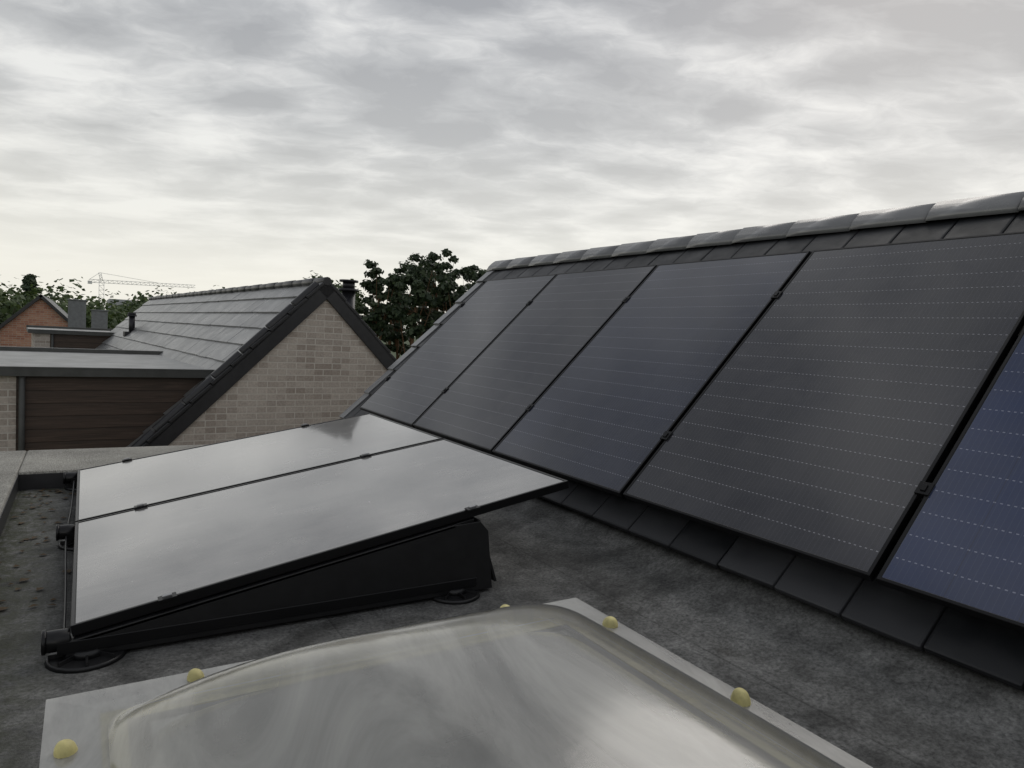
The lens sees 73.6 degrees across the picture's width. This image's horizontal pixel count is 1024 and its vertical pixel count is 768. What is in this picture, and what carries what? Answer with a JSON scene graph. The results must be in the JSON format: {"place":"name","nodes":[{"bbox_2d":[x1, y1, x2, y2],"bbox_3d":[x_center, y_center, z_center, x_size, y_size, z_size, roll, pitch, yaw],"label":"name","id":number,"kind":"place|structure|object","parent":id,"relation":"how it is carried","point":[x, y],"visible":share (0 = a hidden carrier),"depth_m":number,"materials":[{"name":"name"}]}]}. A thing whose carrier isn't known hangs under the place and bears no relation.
{"place":"outdoors","nodes":[
{"label":"outdoors","id":0,"kind":"place"},
{"bbox_2d":[0,299,67,346],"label":"red house walls","id":1,"kind":"structure","parent":0,"point":[15,333],"depth_m":24.48,"materials":[{"name":"red brick"}]},
{"bbox_2d":[0,294,67,328],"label":"roof","id":2,"kind":"structure","parent":1,"relation":"on","point":[55,307],"depth_m":24.54,"materials":[{"name":"grey tile"}]},
{"bbox_2d":[31,333,49,347],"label":"wall","id":3,"kind":"structure","parent":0,"point":[40,340],"depth_m":17.07,"materials":[{"name":"beige brick"}]},
{"bbox_2d":[50,334,110,348],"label":"wood dormer cheeks","id":4,"kind":"object","parent":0,"point":[77,341],"visible":0.21,"depth_m":17.51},
{"bbox_2d":[0,444,207,514],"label":"parapet coping","id":5,"kind":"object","parent":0,"point":[13,464],"depth_m":4.09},
{"bbox_2d":[0,472,70,536],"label":"parapet wall","id":6,"kind":"structure","parent":5,"relation":"attached to","point":[38,481],"depth_m":3.73,"materials":[{"name":"black"}]},
{"bbox_2d":[0,346,213,450],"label":"flat roof","id":7,"kind":"structure","parent":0,"point":[21,362],"depth_m":8.17,"materials":[{"name":"grey metal"}]},
{"bbox_2d":[16,376,203,450],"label":"wood dormer cheeks","id":8,"kind":"object","parent":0,"point":[82,412],"visible":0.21,"depth_m":7.62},
{"bbox_2d":[106,299,136,307],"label":"apartment block","id":9,"kind":"structure","parent":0,"point":[117,303],"depth_m":82.07,"materials":[{"name":"concrete"}]},
{"bbox_2d":[130,277,396,446],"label":"roof trim","id":10,"kind":"structure","parent":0,"point":[174,423],"depth_m":8.14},
{"bbox_2d":[378,336,417,357],"bbox_3d":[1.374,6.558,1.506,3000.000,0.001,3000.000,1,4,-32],"label":"ground","id":11,"kind":"structure","parent":0,"point":[406,342],"depth_m":442.69,"materials":[{"name":"green plant"}]},
{"bbox_2d":[0,376,15,450],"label":"brick wall","id":12,"kind":"structure","parent":11,"relation":"on","point":[7,413],"depth_m":7.17,"materials":[{"name":"beige brick"}]},
{"bbox_2d":[0,283,31,323],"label":"broad tree","id":13,"kind":"object","parent":11,"relation":"on","point":[3,295],"visible":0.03,"depth_m":36.63,"materials":[{"name":"green plant"}]},
{"bbox_2d":[0,282,35,322],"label":"broad tree","id":14,"kind":"object","parent":11,"relation":"on","point":[14,306],"visible":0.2,"depth_m":34.53,"materials":[{"name":"green plant"}]},
{"bbox_2d":[20,273,40,306],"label":"spruce tree","id":15,"kind":"object","parent":11,"relation":"on","point":[28,280],"visible":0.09,"depth_m":40.43,"materials":[{"name":"green plant"}]},
{"bbox_2d":[0,275,67,314],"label":"broad tree","id":16,"kind":"object","parent":11,"relation":"on","point":[33,295],"visible":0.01,"depth_m":40.04,"materials":[{"name":"green plant"}]},
{"bbox_2d":[6,284,86,308],"bbox_3d":[-27.243,-1.654,40.569,5.417,8.295,6.018,3,4,-4],"label":"broad tree","id":17,"kind":"object","parent":11,"relation":"on","point":[34,291],"visible":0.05,"depth_m":39.42,"materials":[{"name":"green plant"}]},
{"bbox_2d":[26,325,113,347],"bbox_3d":[-12.034,-0.707,18.848,2.145,1.660,3.400,0,5,-36],"label":"roof edge","id":18,"kind":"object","parent":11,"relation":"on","point":[52,330],"depth_m":17.74,"materials":[{"name":"grey metal"}]},
{"bbox_2d":[67,299,108,328],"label":"chimneys","id":19,"kind":"object","parent":18,"relation":"on","point":[77,313],"visible":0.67,"depth_m":22.79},
{"bbox_2d":[37,270,122,311],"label":"broad tree","id":20,"kind":"object","parent":11,"relation":"on","point":[65,296],"visible":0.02,"depth_m":41.43,"materials":[{"name":"green plant"}]},
{"bbox_2d":[40,280,133,328],"bbox_3d":[-23.057,-1.320,37.544,7.872,8.440,7.601,1,4,-32],"label":"broad tree","id":21,"kind":"object","parent":11,"relation":"on","point":[113,322],"visible":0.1,"depth_m":37.38,"materials":[{"name":"green plant"}]},
{"bbox_2d":[65,296,148,328],"bbox_3d":[-22.509,-1.110,39.113,7.464,7.896,8.181,1,4,-32],"label":"broad tree","id":22,"kind":"object","parent":11,"relation":"on","point":[124,307],"visible":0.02,"depth_m":39.75,"materials":[{"name":"green plant"}]},
{"bbox_2d":[86,302,136,320],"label":"broad tree","id":23,"kind":"object","parent":11,"relation":"on","point":[118,310],"depth_m":41.08,"materials":[{"name":"green plant"}]},
{"bbox_2d":[93,289,136,311],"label":"broad tree","id":24,"kind":"object","parent":11,"relation":"on","point":[115,301],"depth_m":43.39,"materials":[{"name":"green plant"}]},
{"bbox_2d":[103,290,149,310],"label":"broad tree","id":25,"kind":"object","parent":11,"relation":"on","point":[142,297],"visible":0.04,"depth_m":46.38,"materials":[{"name":"green plant"}]},
{"bbox_2d":[88,273,194,301],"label":"tower crane","id":26,"kind":"object","parent":11,"relation":"on","point":[91,282],"visible":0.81,"depth_m":166.06,"materials":[{"name":"silver metal"}]},
{"bbox_2d":[126,285,159,308],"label":"broad tree","id":27,"kind":"object","parent":11,"relation":"on","point":[140,301],"visible":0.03,"depth_m":46.77,"materials":[{"name":"green plant"}]},
{"bbox_2d":[127,287,194,311],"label":"broad tree","id":28,"kind":"object","parent":11,"relation":"on","point":[134,301],"visible":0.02,"depth_m":43.34,"materials":[{"name":"green plant"}]},
{"bbox_2d":[168,300,387,445],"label":"neighbour walls","id":29,"kind":"structure","parent":11,"relation":"on","point":[321,363],"depth_m":8.39,"materials":[{"name":"beige brick"}]},
{"bbox_2d":[95,286,307,446],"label":"neighbour roof tiles","id":30,"kind":"object","parent":29,"relation":"on","point":[214,332],"visible":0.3,"depth_m":10.91,"materials":[{"name":"grey tile"}]},
{"bbox_2d":[123,279,358,336],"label":"neighbour flues","id":31,"kind":"object","parent":30,"relation":"on","point":[348,290],"visible":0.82,"depth_m":10.28,"materials":[{"name":"black metal"}]},
{"bbox_2d":[303,271,359,313],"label":"broad tree","id":32,"kind":"object","parent":11,"relation":"on","point":[336,286],"visible":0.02,"depth_m":42.80,"materials":[{"name":"green plant"}]},
{"bbox_2d":[335,279,365,314],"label":"broad tree","id":33,"kind":"object","parent":11,"relation":"on","point":[358,303],"visible":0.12,"depth_m":48.20,"materials":[{"name":"green plant"}]},
{"bbox_2d":[357,259,400,339],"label":"leafy tree","id":34,"kind":"object","parent":11,"relation":"on","point":[375,321],"visible":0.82,"depth_m":42.62,"materials":[{"name":"green plant"}]},
{"bbox_2d":[367,273,410,350],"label":"tree","id":35,"kind":"object","parent":11,"relation":"on","point":[390,323],"visible":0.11,"depth_m":56.81,"materials":[{"name":"green plant"}]},
{"bbox_2d":[381,275,413,359],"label":"tree","id":36,"kind":"object","parent":11,"relation":"on","point":[396,337],"visible":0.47,"depth_m":45.74,"materials":[{"name":"green plant"}]},
{"bbox_2d":[392,260,426,345],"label":"tree","id":37,"kind":"object","parent":11,"relation":"on","point":[402,268],"visible":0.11,"depth_m":58.87,"materials":[{"name":"green plant"}]},
{"bbox_2d":[388,252,445,352],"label":"leafy tree","id":38,"kind":"object","parent":11,"relation":"on","point":[417,292],"visible":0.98,"depth_m":41.66,"materials":[{"name":"green plant"}]},
{"bbox_2d":[402,258,443,336],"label":"tree","id":39,"kind":"object","parent":11,"relation":"on","point":[421,264],"visible":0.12,"depth_m":54.57,"materials":[{"name":"green plant"}]},
{"bbox_2d":[414,248,455,334],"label":"pine tree","id":40,"kind":"object","parent":11,"relation":"on","point":[436,314],"visible":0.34,"depth_m":44.13,"materials":[{"name":"green plant"}]},
{"bbox_2d":[430,255,459,313],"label":"pine tree","id":41,"kind":"object","parent":11,"relation":"on","point":[444,266],"visible":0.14,"depth_m":59.53,"materials":[{"name":"green plant"}]},
{"bbox_2d":[430,275,469,312],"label":"pine tree","id":42,"kind":"object","parent":11,"relation":"on","point":[446,285],"visible":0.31,"depth_m":42.25,"materials":[{"name":"green plant"}]},
{"bbox_2d":[445,264,479,295],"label":"pine tree","id":43,"kind":"object","parent":11,"relation":"on","point":[466,274],"visible":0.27,"depth_m":55.71,"materials":[{"name":"green plant"}]},
{"bbox_2d":[465,268,486,289],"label":"pine tree","id":44,"kind":"object","parent":11,"relation":"on","point":[481,273],"visible":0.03,"depth_m":44.59,"materials":[{"name":"green plant"}]},
{"bbox_2d":[0,0,1023,331],"label":"sky","id":45,"kind":"structure","parent":0,"point":[204,144],"materials":[{"name":"grey"}]},
{"bbox_2d":[341,211,1023,690],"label":"house roof tiles","id":46,"kind":"object","parent":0,"point":[993,651],"visible":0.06,"depth_m":2.56,"materials":[{"name":"grey tile"}]},
{"bbox_2d":[339,260,500,417],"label":"house verge tiles","id":47,"kind":"object","parent":46,"relation":"on","point":[389,372],"visible":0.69,"depth_m":6.66,"materials":[{"name":"grey tile"}]},
{"bbox_2d":[486,191,1023,270],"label":"roof ridge tiles","id":48,"kind":"object","parent":46,"relation":"on","point":[1005,203],"visible":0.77,"depth_m":4.00,"materials":[{"name":"grey tile"}]},
{"bbox_3d":[1.270,2.834,2.356,6.160,7.300,10.130,1,4,-32],"label":"house","id":49,"kind":"object","parent":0,"visible":0},
{"bbox_2d":[0,488,865,767],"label":"flat roof","id":50,"kind":"structure","parent":49,"relation":"on","point":[30,684],"depth_m":2.08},
{"bbox_2d":[0,489,76,609],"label":"roof leaf debris","id":51,"kind":"object","parent":50,"relation":"on","point":[21,579],"visible":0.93,"depth_m":2.87,"materials":[{"name":"brown plant"}]},
{"bbox_2d":[63,481,74,627],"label":"pv cables","id":52,"kind":"object","parent":50,"relation":"on","point":[65,591],"visible":0.84,"depth_m":2.47,"materials":[{"name":"black plastic"}]},
{"bbox_2d":[44,484,479,673],"bbox_3d":[-1.307,0.668,3.201,1.362,0.030,2.464,1,4,-32],"label":"mounting feet","id":53,"kind":"object","parent":50,"relation":"on","point":[85,661],"visible":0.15,"depth_m":1.91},
{"bbox_2d":[41,472,476,655],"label":"flat mount rails","id":54,"kind":"object","parent":53,"relation":"on","point":[59,642],"visible":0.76,"depth_m":2.14,"materials":[{"name":"black metal"}]},
{"bbox_2d":[122,423,480,602],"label":"panel clamps","id":55,"kind":"object","parent":54,"relation":"attached to","point":[167,596],"visible":1,"depth_m":2.54,"materials":[{"name":"black metal"}]},
{"bbox_2d":[65,517,496,658],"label":"flat mount wind plates","id":56,"kind":"object","parent":50,"relation":"on","point":[452,552],"visible":0.55,"depth_m":2.31,"materials":[{"name":"black metal"}]},
{"bbox_2d":[75,413,442,521],"bbox_3d":[-1.404,0.404,3.797,1.701,0.331,1.134,1,4,-32],"label":"solar panel","id":57,"kind":"object","parent":56,"relation":"on","point":[111,488],"visible":0.88,"depth_m":3.67,"materials":[{"name":"black glass"}]},
{"bbox_2d":[70,439,568,635],"bbox_3d":[-0.796,0.500,2.821,1.701,0.331,1.134,1,4,-32],"label":"solar panel","id":58,"kind":"object","parent":56,"relation":"on","point":[131,564],"visible":1,"depth_m":2.61,"materials":[{"name":"black glass"}]},
{"bbox_2d":[62,615,816,767],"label":"skylight upstand","id":59,"kind":"object","parent":50,"relation":"on","point":[363,720],"visible":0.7,"depth_m":1.51,"materials":[{"name":"white plastic"}]},
{"bbox_2d":[39,598,844,767],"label":"skylight dome","id":60,"kind":"structure","parent":59,"relation":"on","point":[368,644],"depth_m":1.34,"materials":[{"name":"plastic"}]},
{"bbox_2d":[53,604,750,758],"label":"screw caps","id":61,"kind":"object","parent":60,"relation":"attached to","point":[65,748],"visible":0.81,"depth_m":1.37,"materials":[{"name":"yellow plastic"}]},
{"bbox_2d":[100,618,815,767],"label":"frame","id":62,"kind":"object","parent":59,"relation":"on","point":[115,742],"visible":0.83,"depth_m":1.36,"materials":[{"name":"white plastic"}]},
{"bbox_2d":[173,632,776,767],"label":"frame","id":63,"kind":"structure","parent":59,"relation":"on","point":[627,677],"depth_m":1.26,"materials":[{"name":"white plastic"}]},
{"bbox_2d":[363,708,634,767],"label":"skylight shaft","id":64,"kind":"object","parent":50,"relation":"on","point":[561,738],"visible":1,"depth_m":1.71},
{"bbox_2d":[474,497,1023,767],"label":"flat roof","id":65,"kind":"structure","parent":50,"relation":"on","point":[864,697],"depth_m":2.11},
{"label":"pitched panel rails","id":66,"kind":"object","parent":49,"relation":"on","visible":0},
{"bbox_2d":[359,274,556,427],"bbox_3d":[-0.477,-0.336,5.787,1.242,1.235,1.134,1,4,-32],"label":"solar panel","id":67,"kind":"object","parent":66,"relation":"on","point":[450,350],"visible":0.95,"depth_m":5.71,"materials":[{"name":"black glass"}]},
{"bbox_2d":[413,265,656,453],"bbox_3d":[0.132,-0.242,4.811,1.242,1.235,1.134,1,4,-32],"label":"solar panel","id":68,"kind":"object","parent":66,"relation":"on","point":[523,360],"visible":0.95,"depth_m":4.72,"materials":[{"name":"black glass"}]},
{"bbox_2d":[492,251,810,497],"bbox_3d":[0.740,-0.145,3.834,1.242,1.235,1.134,1,4,-32],"label":"solar panel","id":69,"kind":"object","parent":66,"relation":"on","point":[616,400],"visible":0.95,"depth_m":3.72,"materials":[{"name":"black glass"}]},
{"bbox_2d":[384,291,934,495],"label":"panel clamps","id":70,"kind":"object","parent":66,"relation":"on","point":[924,488],"visible":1,"depth_m":3.16,"materials":[{"name":"black metal"}]},
{"bbox_2d":[623,231,1023,580],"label":"solar panel","id":71,"kind":"object","parent":66,"relation":"on","point":[824,419],"visible":1,"depth_m":2.72,"materials":[{"name":"black glass"}]},
{"bbox_2d":[876,328,1023,632],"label":"solar panel","id":72,"kind":"object","parent":66,"relation":"on","point":[959,545],"visible":1,"depth_m":2.05,"materials":[{"name":"blue glass"}]}
]}

